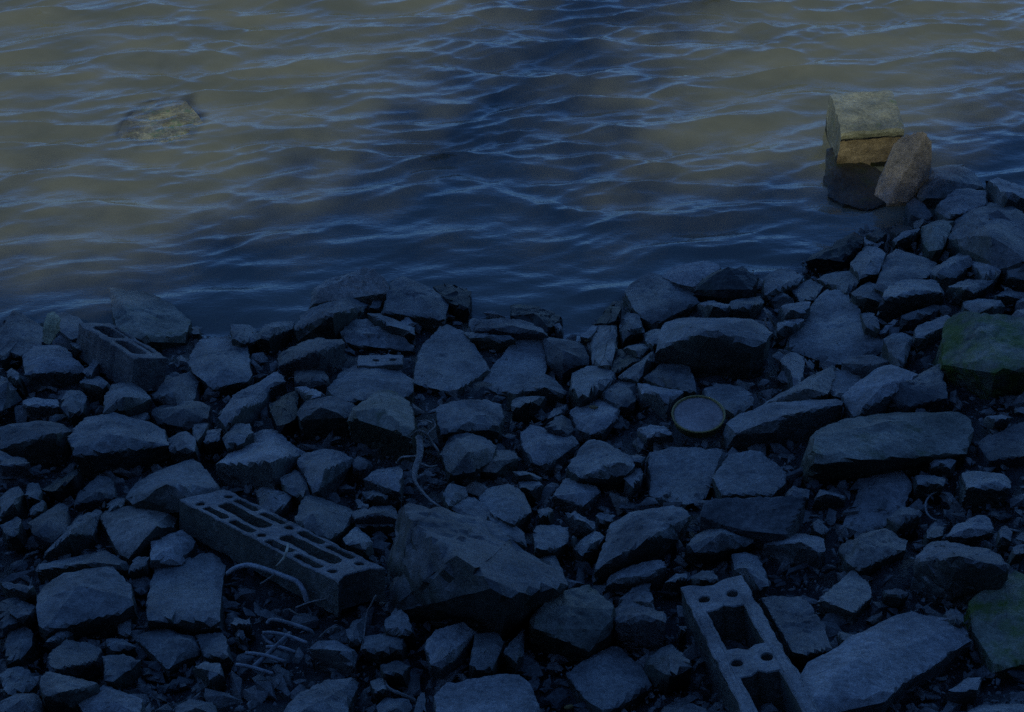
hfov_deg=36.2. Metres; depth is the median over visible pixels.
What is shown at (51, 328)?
foam lump
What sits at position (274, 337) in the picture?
stone
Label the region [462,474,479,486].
stone
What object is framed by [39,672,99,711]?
stone
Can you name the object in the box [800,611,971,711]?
stone
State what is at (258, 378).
stone
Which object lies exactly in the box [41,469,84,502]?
stone
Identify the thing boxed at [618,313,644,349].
stone
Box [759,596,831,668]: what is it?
stone
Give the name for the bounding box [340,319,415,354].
stone
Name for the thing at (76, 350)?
stone
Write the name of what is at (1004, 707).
stone
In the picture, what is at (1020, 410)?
stone
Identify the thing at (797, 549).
stone
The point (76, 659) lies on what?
stone
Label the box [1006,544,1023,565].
stone
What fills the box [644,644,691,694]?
stone
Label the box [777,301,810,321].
stone
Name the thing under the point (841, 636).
stone
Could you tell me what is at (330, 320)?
stone
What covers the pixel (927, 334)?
stone
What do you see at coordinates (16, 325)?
shingle
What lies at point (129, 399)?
stone
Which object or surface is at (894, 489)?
stone
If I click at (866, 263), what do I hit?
stone
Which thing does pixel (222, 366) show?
stone
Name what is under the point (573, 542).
stone
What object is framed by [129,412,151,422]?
stone
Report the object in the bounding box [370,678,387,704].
stone
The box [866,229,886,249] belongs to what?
stone
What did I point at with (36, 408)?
stone
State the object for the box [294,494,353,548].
stone
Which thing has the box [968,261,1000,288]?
stone
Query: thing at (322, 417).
stone
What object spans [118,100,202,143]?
drowned rock
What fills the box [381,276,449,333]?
stone
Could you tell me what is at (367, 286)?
stone
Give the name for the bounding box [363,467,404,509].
stone
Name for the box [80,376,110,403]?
stone
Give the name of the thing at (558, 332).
stone
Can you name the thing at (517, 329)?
stone
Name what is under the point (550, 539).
stone
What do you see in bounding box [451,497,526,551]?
stone
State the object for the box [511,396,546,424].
stone
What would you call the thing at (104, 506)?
stone
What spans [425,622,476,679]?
stone
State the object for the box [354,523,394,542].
stone
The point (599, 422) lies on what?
stone
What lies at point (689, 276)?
stone
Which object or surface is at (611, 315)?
stone
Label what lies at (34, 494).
stone
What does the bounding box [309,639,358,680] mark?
stone
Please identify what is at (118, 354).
hollow block
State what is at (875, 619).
stone
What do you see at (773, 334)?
reed stalk
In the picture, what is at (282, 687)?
stone
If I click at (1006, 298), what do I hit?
stone
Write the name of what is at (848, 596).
stone
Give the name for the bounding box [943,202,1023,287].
stone
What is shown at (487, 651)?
stone
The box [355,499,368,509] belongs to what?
stone
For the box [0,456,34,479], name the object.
stone
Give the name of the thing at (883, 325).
stone
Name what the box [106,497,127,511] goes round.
stone
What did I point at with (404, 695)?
twig
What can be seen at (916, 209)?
stone
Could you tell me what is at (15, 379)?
stone
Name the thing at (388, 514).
stone
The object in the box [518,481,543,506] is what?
stone
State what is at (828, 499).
stone
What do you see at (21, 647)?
stone
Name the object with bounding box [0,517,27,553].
stone
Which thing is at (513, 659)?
stone
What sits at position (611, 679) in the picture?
stone
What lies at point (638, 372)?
stone
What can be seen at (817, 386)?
stone
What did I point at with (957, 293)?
stone
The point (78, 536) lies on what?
stone
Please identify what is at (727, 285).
stone
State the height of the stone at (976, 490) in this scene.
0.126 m
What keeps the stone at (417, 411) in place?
on the shore ground
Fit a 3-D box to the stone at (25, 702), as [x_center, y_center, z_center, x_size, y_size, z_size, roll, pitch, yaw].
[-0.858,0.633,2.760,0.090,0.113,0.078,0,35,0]
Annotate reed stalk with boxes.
[763,308,778,332]
[764,318,777,338]
[767,312,777,327]
[804,358,815,373]
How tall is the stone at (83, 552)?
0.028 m
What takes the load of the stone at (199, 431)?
on the shore ground
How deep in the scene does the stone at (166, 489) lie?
3.41 m
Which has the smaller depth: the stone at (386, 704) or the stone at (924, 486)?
the stone at (386, 704)
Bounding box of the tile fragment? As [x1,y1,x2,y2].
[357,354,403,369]
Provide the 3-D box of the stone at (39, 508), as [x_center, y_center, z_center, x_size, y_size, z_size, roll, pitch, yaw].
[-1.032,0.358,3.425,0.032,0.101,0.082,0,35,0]
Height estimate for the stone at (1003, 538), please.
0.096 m
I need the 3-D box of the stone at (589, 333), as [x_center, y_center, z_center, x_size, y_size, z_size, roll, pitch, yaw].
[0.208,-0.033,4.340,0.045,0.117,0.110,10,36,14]
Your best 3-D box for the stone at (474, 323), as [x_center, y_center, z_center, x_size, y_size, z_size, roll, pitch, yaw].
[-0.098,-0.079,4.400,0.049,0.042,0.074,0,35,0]
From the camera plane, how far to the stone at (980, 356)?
3.77 m
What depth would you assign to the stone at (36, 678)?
2.84 m
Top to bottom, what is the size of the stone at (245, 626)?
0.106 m
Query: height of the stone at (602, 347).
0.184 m
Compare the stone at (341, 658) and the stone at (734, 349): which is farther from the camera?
the stone at (734, 349)
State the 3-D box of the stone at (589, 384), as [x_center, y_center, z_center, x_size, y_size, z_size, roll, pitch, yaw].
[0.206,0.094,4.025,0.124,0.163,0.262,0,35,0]
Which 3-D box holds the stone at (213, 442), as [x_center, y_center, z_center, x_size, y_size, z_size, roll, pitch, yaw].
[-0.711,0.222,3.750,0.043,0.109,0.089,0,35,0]
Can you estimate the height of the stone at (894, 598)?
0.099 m
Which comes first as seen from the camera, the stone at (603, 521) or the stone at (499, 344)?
the stone at (603, 521)
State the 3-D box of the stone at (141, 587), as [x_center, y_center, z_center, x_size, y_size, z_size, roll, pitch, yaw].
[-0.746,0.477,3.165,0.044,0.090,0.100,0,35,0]
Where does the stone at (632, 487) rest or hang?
on the shore ground
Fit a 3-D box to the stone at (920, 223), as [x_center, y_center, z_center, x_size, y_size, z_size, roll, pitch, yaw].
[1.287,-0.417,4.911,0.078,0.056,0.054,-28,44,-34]
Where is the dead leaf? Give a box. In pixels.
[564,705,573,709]
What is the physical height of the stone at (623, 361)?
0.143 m
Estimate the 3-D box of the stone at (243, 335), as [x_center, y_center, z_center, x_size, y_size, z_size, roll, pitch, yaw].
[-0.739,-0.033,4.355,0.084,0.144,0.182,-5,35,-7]
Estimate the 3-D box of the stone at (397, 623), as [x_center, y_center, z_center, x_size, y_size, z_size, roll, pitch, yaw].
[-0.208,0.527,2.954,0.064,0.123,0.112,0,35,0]
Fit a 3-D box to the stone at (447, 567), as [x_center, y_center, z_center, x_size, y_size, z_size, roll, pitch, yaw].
[-0.089,0.422,3.046,0.421,0.303,0.269,22,41,28]
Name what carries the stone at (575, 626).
on the shore ground
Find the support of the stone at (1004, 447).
on the shore ground
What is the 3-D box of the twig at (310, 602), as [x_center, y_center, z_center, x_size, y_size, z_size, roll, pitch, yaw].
[-0.386,0.473,2.997,0.060,0.021,0.009,0,35,0]
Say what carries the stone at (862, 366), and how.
on the shore ground
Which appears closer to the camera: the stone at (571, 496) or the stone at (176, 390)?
the stone at (571, 496)
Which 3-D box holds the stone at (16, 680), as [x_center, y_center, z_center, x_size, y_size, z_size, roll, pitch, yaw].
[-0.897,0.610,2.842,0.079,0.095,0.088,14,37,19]
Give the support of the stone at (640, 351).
on the shore ground
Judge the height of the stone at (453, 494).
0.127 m
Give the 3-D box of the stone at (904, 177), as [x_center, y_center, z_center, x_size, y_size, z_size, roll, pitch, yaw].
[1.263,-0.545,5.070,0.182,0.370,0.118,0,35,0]
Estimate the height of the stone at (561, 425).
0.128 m
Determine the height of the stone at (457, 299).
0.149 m
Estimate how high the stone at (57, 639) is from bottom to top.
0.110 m
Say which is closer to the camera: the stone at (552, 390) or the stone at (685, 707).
the stone at (685, 707)
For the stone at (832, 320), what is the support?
on the shore ground
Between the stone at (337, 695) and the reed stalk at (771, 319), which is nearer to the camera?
the stone at (337, 695)
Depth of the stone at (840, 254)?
4.67 m
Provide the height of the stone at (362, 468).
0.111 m
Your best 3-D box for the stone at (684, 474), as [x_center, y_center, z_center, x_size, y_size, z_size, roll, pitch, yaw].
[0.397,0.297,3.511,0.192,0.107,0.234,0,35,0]
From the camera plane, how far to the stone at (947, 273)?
4.41 m
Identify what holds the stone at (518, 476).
on the shore ground
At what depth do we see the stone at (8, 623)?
2.98 m
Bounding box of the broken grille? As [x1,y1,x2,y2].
[235,618,314,674]
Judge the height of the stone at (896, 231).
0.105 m
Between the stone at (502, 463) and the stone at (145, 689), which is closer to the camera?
the stone at (145, 689)
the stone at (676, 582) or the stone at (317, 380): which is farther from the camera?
the stone at (317, 380)
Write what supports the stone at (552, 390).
on the shore ground
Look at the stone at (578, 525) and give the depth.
3.33 m
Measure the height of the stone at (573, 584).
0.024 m
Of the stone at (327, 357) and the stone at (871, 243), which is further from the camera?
the stone at (871, 243)
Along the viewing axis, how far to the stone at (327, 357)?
4.10 m
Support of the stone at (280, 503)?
on the shore ground
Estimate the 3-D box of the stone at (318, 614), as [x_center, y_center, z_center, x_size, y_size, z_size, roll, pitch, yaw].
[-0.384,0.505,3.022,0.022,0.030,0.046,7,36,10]
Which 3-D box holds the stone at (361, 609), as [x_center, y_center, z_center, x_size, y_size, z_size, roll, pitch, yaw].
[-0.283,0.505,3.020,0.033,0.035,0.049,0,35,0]
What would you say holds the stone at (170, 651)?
on the shore ground
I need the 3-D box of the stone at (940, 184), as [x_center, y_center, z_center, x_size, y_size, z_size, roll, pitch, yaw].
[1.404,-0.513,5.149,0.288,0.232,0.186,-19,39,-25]
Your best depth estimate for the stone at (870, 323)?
4.13 m
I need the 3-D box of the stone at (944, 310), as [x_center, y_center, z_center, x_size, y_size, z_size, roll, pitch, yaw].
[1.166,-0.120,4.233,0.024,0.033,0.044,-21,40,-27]
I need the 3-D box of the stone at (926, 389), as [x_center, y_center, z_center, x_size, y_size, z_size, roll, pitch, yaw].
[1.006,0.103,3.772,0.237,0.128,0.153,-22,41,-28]
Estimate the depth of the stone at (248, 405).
3.84 m
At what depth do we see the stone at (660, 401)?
3.83 m
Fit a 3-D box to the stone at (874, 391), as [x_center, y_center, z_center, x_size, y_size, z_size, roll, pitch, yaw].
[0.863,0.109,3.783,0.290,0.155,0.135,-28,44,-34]
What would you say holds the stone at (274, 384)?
on the shore ground
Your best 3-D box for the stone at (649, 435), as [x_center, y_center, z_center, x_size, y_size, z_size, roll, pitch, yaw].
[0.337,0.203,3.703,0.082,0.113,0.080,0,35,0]
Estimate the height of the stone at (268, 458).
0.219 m
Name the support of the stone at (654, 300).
on the shore ground
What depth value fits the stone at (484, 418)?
3.72 m
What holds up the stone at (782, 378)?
on the shore ground
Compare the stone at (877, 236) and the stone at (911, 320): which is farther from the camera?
the stone at (877, 236)
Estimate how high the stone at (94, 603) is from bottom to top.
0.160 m
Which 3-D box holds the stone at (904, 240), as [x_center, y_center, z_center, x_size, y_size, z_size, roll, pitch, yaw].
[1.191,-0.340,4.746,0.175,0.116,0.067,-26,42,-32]
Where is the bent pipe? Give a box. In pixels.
[226,563,308,601]
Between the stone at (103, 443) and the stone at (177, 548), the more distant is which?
the stone at (103, 443)
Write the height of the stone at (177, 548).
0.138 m
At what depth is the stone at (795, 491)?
3.33 m
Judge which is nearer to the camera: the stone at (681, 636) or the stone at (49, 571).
the stone at (681, 636)
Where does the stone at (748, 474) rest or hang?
on the shore ground
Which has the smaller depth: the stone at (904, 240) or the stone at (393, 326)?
the stone at (393, 326)
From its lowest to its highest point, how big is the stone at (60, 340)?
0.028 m
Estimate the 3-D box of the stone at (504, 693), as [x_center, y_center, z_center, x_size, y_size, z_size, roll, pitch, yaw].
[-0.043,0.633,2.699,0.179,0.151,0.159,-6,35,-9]
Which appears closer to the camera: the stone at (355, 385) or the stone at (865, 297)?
the stone at (355, 385)
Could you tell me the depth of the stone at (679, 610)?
2.98 m
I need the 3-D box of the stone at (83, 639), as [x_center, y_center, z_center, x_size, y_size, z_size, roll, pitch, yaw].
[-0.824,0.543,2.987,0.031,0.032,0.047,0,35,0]
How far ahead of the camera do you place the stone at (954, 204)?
4.89 m
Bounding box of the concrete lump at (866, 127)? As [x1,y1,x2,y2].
[825,90,903,166]
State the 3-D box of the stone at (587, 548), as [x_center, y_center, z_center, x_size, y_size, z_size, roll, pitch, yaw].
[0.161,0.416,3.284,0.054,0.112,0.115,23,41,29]
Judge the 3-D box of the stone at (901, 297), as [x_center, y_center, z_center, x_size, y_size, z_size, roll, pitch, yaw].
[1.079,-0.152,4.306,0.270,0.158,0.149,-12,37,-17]
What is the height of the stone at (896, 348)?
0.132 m
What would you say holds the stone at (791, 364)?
on the shore ground
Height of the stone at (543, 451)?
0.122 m
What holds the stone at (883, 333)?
on the shore ground
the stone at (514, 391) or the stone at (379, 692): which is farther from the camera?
the stone at (514, 391)
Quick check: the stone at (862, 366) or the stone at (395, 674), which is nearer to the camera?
the stone at (395, 674)
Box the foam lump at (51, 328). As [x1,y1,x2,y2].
[42,311,60,343]
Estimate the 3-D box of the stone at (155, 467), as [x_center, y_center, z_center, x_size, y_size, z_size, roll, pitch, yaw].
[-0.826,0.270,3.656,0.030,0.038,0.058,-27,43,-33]
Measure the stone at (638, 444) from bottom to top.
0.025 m
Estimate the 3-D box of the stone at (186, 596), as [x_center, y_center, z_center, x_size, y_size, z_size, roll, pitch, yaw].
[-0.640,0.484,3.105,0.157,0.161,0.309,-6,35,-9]
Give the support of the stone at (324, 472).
on the shore ground
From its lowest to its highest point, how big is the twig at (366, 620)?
0.054 m
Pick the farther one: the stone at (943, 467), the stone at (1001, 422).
the stone at (1001, 422)
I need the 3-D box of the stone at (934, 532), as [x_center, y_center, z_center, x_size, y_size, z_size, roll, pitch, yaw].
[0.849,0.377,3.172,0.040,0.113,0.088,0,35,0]
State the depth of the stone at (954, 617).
2.83 m
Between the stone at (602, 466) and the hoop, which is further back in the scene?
the stone at (602, 466)
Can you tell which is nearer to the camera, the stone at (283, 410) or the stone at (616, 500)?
the stone at (616, 500)
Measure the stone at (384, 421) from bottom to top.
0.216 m
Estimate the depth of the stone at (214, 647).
2.89 m
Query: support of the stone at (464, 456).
on the shore ground
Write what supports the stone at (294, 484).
on the shore ground
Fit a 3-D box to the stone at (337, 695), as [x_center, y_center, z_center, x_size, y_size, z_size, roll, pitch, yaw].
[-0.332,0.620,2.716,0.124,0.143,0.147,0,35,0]
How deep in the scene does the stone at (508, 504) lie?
3.35 m
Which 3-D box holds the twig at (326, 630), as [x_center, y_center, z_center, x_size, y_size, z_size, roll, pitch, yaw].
[-0.341,0.511,2.906,0.036,0.020,0.006,-8,36,-11]
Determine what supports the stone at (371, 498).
on the shore ground
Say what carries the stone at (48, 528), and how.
on the shore ground
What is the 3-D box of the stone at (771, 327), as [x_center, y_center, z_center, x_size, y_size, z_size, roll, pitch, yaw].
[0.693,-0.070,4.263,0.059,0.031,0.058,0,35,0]
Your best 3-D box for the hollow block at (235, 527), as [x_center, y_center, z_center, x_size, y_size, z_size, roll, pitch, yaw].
[-0.479,0.393,3.195,0.121,0.074,0.564,-11,21,-42]
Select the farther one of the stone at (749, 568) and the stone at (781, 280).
the stone at (781, 280)
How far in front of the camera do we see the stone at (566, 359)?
4.15 m
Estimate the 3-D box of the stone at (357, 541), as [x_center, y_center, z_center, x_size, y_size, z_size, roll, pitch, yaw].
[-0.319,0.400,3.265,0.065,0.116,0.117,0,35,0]
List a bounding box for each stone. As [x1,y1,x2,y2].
[0,323,43,372]
[0,376,18,402]
[0,420,72,467]
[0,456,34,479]
[0,486,29,523]
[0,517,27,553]
[0,582,37,605]
[0,597,36,637]
[0,666,39,698]
[0,693,46,711]
[5,626,41,672]
[7,368,26,398]
[9,601,40,636]
[22,345,85,392]
[22,397,61,421]
[24,482,49,507]
[28,503,70,553]
[30,500,48,519]
[32,676,41,696]
[35,550,129,583]
[36,566,138,650]
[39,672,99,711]
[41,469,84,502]
[43,509,102,560]
[44,631,73,651]
[47,639,103,680]
[49,414,66,423]
[52,334,71,351]
[57,312,82,342]
[61,389,91,427]
[67,412,172,480]
[70,342,88,367]
[74,475,117,514]
[77,636,87,641]
[78,685,144,711]
[79,550,95,554]
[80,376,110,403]
[83,359,104,379]
[100,506,179,565]
[101,501,106,510]
[102,654,142,690]
[103,383,151,416]
[105,638,137,657]
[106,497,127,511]
[109,287,191,351]
[117,619,134,643]
[126,459,220,519]
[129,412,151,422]
[129,556,151,579]
[131,576,150,598]
[134,629,200,680]
[135,599,146,607]
[140,684,151,693]
[146,553,229,635]
[150,464,162,472]
[150,530,197,575]
[151,400,213,437]
[152,371,200,406]
[167,431,200,463]
[174,699,217,711]
[188,336,253,396]
[191,326,201,339]
[192,422,210,455]
[193,661,226,690]
[195,632,236,673]
[203,428,225,455]
[215,429,305,494]
[218,383,271,434]
[222,423,254,452]
[230,324,258,353]
[230,617,255,642]
[235,629,249,651]
[253,373,266,383]
[256,321,294,355]
[256,487,294,517]
[258,372,287,399]
[268,391,299,440]
[275,676,289,695]
[276,337,345,380]
[280,470,309,506]
[283,677,358,711]
[293,296,368,343]
[294,369,329,393]
[294,386,325,400]
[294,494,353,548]
[297,396,355,439]
[297,449,353,499]
[309,267,389,308]
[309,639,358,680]
[310,609,321,617]
[325,624,344,634]
[326,364,414,405]
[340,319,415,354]
[342,527,373,562]
[344,616,366,651]
[347,390,418,462]
[351,505,397,527]
[352,456,373,485]
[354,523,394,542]
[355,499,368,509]
[357,605,373,624]
[361,490,389,507]
[362,633,406,668]
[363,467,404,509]
[367,313,415,346]
[368,300,382,313]
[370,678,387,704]
[376,697,413,711]
[380,660,411,692]
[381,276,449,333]
[384,608,417,650]
[385,503,568,639]
[401,317,416,329]
[411,403,424,417]
[414,693,426,711]
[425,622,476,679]
[433,283,471,321]
[433,674,540,711]
[435,399,504,450]
[440,432,496,485]
[441,481,467,510]
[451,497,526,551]
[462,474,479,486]
[463,332,516,353]
[465,481,486,496]
[469,318,480,331]
[469,632,503,678]
[474,318,548,339]
[478,484,531,532]
[482,450,518,479]
[503,629,524,674]
[506,384,523,411]
[510,304,562,336]
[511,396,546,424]
[512,471,542,484]
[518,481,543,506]
[520,424,579,478]
[522,373,566,407]
[528,585,615,668]
[533,524,568,561]
[537,507,553,525]
[537,555,568,590]
[541,337,588,384]
[543,404,568,426]
[544,415,574,436]
[551,478,600,515]
[554,323,563,338]
[565,439,634,492]
[565,511,595,537]
[565,646,651,711]
[567,580,584,588]
[568,366,615,408]
[569,399,619,443]
[569,535,576,552]
[571,531,604,565]
[574,428,583,442]
[579,325,598,345]
[586,325,617,369]
[593,301,621,333]
[593,505,690,585]
[595,513,614,533]
[599,380,636,420]
[605,560,666,596]
[609,492,628,515]
[610,349,639,379]
[612,601,666,659]
[617,583,654,608]
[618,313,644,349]
[618,349,654,384]
[619,415,629,429]
[623,272,699,332]
[623,343,649,359]
[623,467,642,500]
[632,437,645,451]
[632,454,645,478]
[637,383,683,420]
[637,424,673,452]
[642,329,660,351]
[643,364,695,396]
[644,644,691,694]
[645,447,726,508]
[655,317,772,380]
[660,702,708,711]
[662,260,720,292]
[662,573,687,598]
[675,626,686,646]
[677,605,683,616]
[683,528,755,568]
[690,571,718,585]
[693,267,758,303]
[696,300,729,317]
[699,495,805,548]
[702,383,753,420]
[710,450,785,498]
[721,399,843,452]
[727,296,763,319]
[731,552,770,602]
[755,320,774,337]
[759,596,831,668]
[761,268,802,306]
[762,533,825,569]
[763,365,835,404]
[769,293,793,308]
[772,318,803,347]
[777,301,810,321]
[777,352,804,391]
[777,371,804,384]
[784,289,882,370]
[785,486,809,507]
[791,279,823,305]
[800,412,973,489]
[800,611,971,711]
[805,232,863,275]
[811,519,828,542]
[812,489,845,510]
[815,570,871,624]
[816,270,858,298]
[823,147,885,211]
[828,370,861,399]
[836,631,853,645]
[837,471,912,546]
[837,528,907,575]
[841,354,888,378]
[841,365,917,419]
[849,244,885,286]
[850,281,881,314]
[860,311,879,338]
[862,237,883,248]
[865,611,882,625]
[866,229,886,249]
[874,131,931,206]
[874,249,936,295]
[877,279,943,325]
[878,319,897,338]
[881,323,898,328]
[881,332,912,368]
[881,588,908,610]
[885,506,921,539]
[888,224,911,244]
[888,228,919,251]
[888,363,947,412]
[898,305,939,332]
[905,198,932,225]
[910,540,1009,609]
[911,315,949,352]
[911,475,944,503]
[913,219,933,229]
[916,164,984,208]
[917,220,954,262]
[921,522,943,545]
[926,458,956,479]
[930,253,972,291]
[931,311,1023,399]
[933,188,987,220]
[939,305,951,316]
[940,677,981,706]
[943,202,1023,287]
[943,515,993,546]
[943,609,963,627]
[945,279,994,307]
[955,471,1011,513]
[960,299,1004,314]
[963,570,1023,680]
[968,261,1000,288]
[968,703,1023,711]
[974,422,1023,471]
[981,540,993,550]
[982,414,1011,435]
[985,177,1023,212]
[993,291,1023,311]
[995,526,1011,554]
[1002,267,1023,291]
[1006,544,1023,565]
[1014,407,1023,413]
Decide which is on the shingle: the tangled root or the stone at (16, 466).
the tangled root
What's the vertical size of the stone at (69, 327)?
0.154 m
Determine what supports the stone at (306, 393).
on the shore ground
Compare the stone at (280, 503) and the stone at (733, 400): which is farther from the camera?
the stone at (733, 400)
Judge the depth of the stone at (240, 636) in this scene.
2.92 m
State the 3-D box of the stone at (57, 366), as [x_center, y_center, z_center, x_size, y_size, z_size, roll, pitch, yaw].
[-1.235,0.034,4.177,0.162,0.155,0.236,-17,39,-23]
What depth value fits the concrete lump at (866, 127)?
5.24 m
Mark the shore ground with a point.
(902, 571)
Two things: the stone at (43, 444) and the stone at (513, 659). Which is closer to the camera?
the stone at (513, 659)
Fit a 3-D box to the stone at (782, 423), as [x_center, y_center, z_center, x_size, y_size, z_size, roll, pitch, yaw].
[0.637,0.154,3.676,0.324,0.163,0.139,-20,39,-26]
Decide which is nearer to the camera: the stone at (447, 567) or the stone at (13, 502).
the stone at (447, 567)
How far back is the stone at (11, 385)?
4.05 m
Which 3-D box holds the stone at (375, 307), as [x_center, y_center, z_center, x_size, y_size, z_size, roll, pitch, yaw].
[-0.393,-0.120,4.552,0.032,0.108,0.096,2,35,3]
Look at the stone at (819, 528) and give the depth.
3.19 m
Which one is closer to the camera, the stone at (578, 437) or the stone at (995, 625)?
the stone at (995, 625)
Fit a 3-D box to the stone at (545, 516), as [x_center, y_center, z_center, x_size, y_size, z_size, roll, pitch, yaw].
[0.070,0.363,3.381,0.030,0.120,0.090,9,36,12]
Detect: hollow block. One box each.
[76,323,167,391]
[179,489,385,617]
[680,575,819,711]
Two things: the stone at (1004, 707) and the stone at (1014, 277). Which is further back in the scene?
the stone at (1014, 277)
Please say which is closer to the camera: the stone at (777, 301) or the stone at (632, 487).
the stone at (632, 487)
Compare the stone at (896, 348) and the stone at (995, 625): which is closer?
the stone at (995, 625)
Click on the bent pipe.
(296, 581)
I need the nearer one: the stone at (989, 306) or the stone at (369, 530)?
the stone at (369, 530)
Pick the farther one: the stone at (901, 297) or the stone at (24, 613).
the stone at (901, 297)
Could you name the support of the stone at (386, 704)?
on the shore ground
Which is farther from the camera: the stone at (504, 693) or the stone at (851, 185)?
the stone at (851, 185)
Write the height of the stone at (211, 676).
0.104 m
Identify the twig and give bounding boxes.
[295,598,325,607]
[319,626,337,636]
[360,595,376,650]
[384,680,415,701]
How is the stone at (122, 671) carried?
on the shore ground
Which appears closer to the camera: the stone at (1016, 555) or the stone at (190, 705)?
the stone at (190, 705)
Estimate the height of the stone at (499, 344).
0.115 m
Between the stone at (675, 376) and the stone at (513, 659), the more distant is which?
the stone at (675, 376)
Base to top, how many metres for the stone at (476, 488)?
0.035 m
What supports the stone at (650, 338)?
on the shore ground
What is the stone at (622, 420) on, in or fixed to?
on the shore ground
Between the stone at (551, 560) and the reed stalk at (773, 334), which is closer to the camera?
the stone at (551, 560)
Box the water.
[0,0,1023,341]
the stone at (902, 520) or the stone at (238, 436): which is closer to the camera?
the stone at (902, 520)
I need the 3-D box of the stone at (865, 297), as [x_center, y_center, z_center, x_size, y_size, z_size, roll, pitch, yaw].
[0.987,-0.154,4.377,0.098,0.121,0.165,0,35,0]
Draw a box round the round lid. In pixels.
[671,395,724,437]
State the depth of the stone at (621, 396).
3.90 m
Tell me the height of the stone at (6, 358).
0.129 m
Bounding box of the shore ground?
[0,99,1023,711]
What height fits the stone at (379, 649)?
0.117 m
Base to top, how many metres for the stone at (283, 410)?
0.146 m
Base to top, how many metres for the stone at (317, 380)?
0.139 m
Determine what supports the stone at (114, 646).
on the shore ground
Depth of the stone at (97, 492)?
3.46 m
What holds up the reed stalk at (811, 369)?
on the stone at (817, 386)
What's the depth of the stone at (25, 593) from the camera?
3.07 m
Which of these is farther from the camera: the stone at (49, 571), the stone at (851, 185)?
the stone at (851, 185)
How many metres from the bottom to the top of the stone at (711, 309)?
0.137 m
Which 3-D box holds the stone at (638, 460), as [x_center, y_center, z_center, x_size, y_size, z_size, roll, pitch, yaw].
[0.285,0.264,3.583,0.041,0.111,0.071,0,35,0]
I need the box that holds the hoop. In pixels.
[924,492,952,520]
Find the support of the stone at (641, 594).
on the shore ground
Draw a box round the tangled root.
[396,419,441,506]
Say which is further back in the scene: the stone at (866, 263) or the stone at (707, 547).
the stone at (866, 263)
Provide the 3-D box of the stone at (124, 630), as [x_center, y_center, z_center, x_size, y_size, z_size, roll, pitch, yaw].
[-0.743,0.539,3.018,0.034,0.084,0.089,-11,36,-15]
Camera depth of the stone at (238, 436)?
3.66 m
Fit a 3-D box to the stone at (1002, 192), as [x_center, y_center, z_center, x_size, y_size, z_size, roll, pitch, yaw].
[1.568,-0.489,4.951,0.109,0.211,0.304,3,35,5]
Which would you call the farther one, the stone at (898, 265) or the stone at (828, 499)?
the stone at (898, 265)
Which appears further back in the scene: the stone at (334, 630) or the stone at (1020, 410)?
the stone at (1020, 410)
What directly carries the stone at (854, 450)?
on the shore ground
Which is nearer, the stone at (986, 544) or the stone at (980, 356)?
the stone at (986, 544)
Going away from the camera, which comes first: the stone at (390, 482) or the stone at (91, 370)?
the stone at (390, 482)
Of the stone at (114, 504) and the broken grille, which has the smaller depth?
the broken grille
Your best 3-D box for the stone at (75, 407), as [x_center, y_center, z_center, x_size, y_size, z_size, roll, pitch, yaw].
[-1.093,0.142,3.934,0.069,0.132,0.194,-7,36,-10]
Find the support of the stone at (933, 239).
on the shore ground
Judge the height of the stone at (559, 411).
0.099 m
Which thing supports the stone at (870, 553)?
on the shore ground
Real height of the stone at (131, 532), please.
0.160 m
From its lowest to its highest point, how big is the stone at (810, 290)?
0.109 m
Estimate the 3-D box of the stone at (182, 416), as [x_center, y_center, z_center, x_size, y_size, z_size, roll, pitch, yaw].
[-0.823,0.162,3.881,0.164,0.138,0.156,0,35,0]
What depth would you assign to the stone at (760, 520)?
3.17 m
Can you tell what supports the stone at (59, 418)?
on the shore ground
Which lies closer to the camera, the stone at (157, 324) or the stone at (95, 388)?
the stone at (95, 388)
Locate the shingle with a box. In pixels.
[0,209,1023,711]
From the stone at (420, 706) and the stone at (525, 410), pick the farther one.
the stone at (525, 410)
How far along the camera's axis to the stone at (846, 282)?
4.48 m
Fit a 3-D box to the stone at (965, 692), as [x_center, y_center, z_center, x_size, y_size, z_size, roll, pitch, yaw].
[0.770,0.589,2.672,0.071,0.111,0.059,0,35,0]
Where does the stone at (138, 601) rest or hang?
on the shore ground
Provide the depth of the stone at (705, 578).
3.00 m
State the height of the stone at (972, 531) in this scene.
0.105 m
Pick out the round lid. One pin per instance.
(697, 416)
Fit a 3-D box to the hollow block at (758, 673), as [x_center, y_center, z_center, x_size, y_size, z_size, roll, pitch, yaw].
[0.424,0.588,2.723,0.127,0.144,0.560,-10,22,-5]
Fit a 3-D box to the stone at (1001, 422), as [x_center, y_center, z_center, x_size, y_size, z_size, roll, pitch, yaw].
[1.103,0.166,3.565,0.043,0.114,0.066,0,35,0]
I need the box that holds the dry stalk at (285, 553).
[276,543,288,565]
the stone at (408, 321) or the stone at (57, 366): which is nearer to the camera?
the stone at (57, 366)
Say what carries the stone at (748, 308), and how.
on the shore ground
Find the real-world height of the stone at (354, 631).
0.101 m
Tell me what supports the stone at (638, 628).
on the shore ground
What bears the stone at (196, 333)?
on the shore ground
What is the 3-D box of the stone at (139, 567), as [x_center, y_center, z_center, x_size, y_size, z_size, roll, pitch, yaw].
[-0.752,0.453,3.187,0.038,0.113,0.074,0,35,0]
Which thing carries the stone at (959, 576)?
on the shore ground

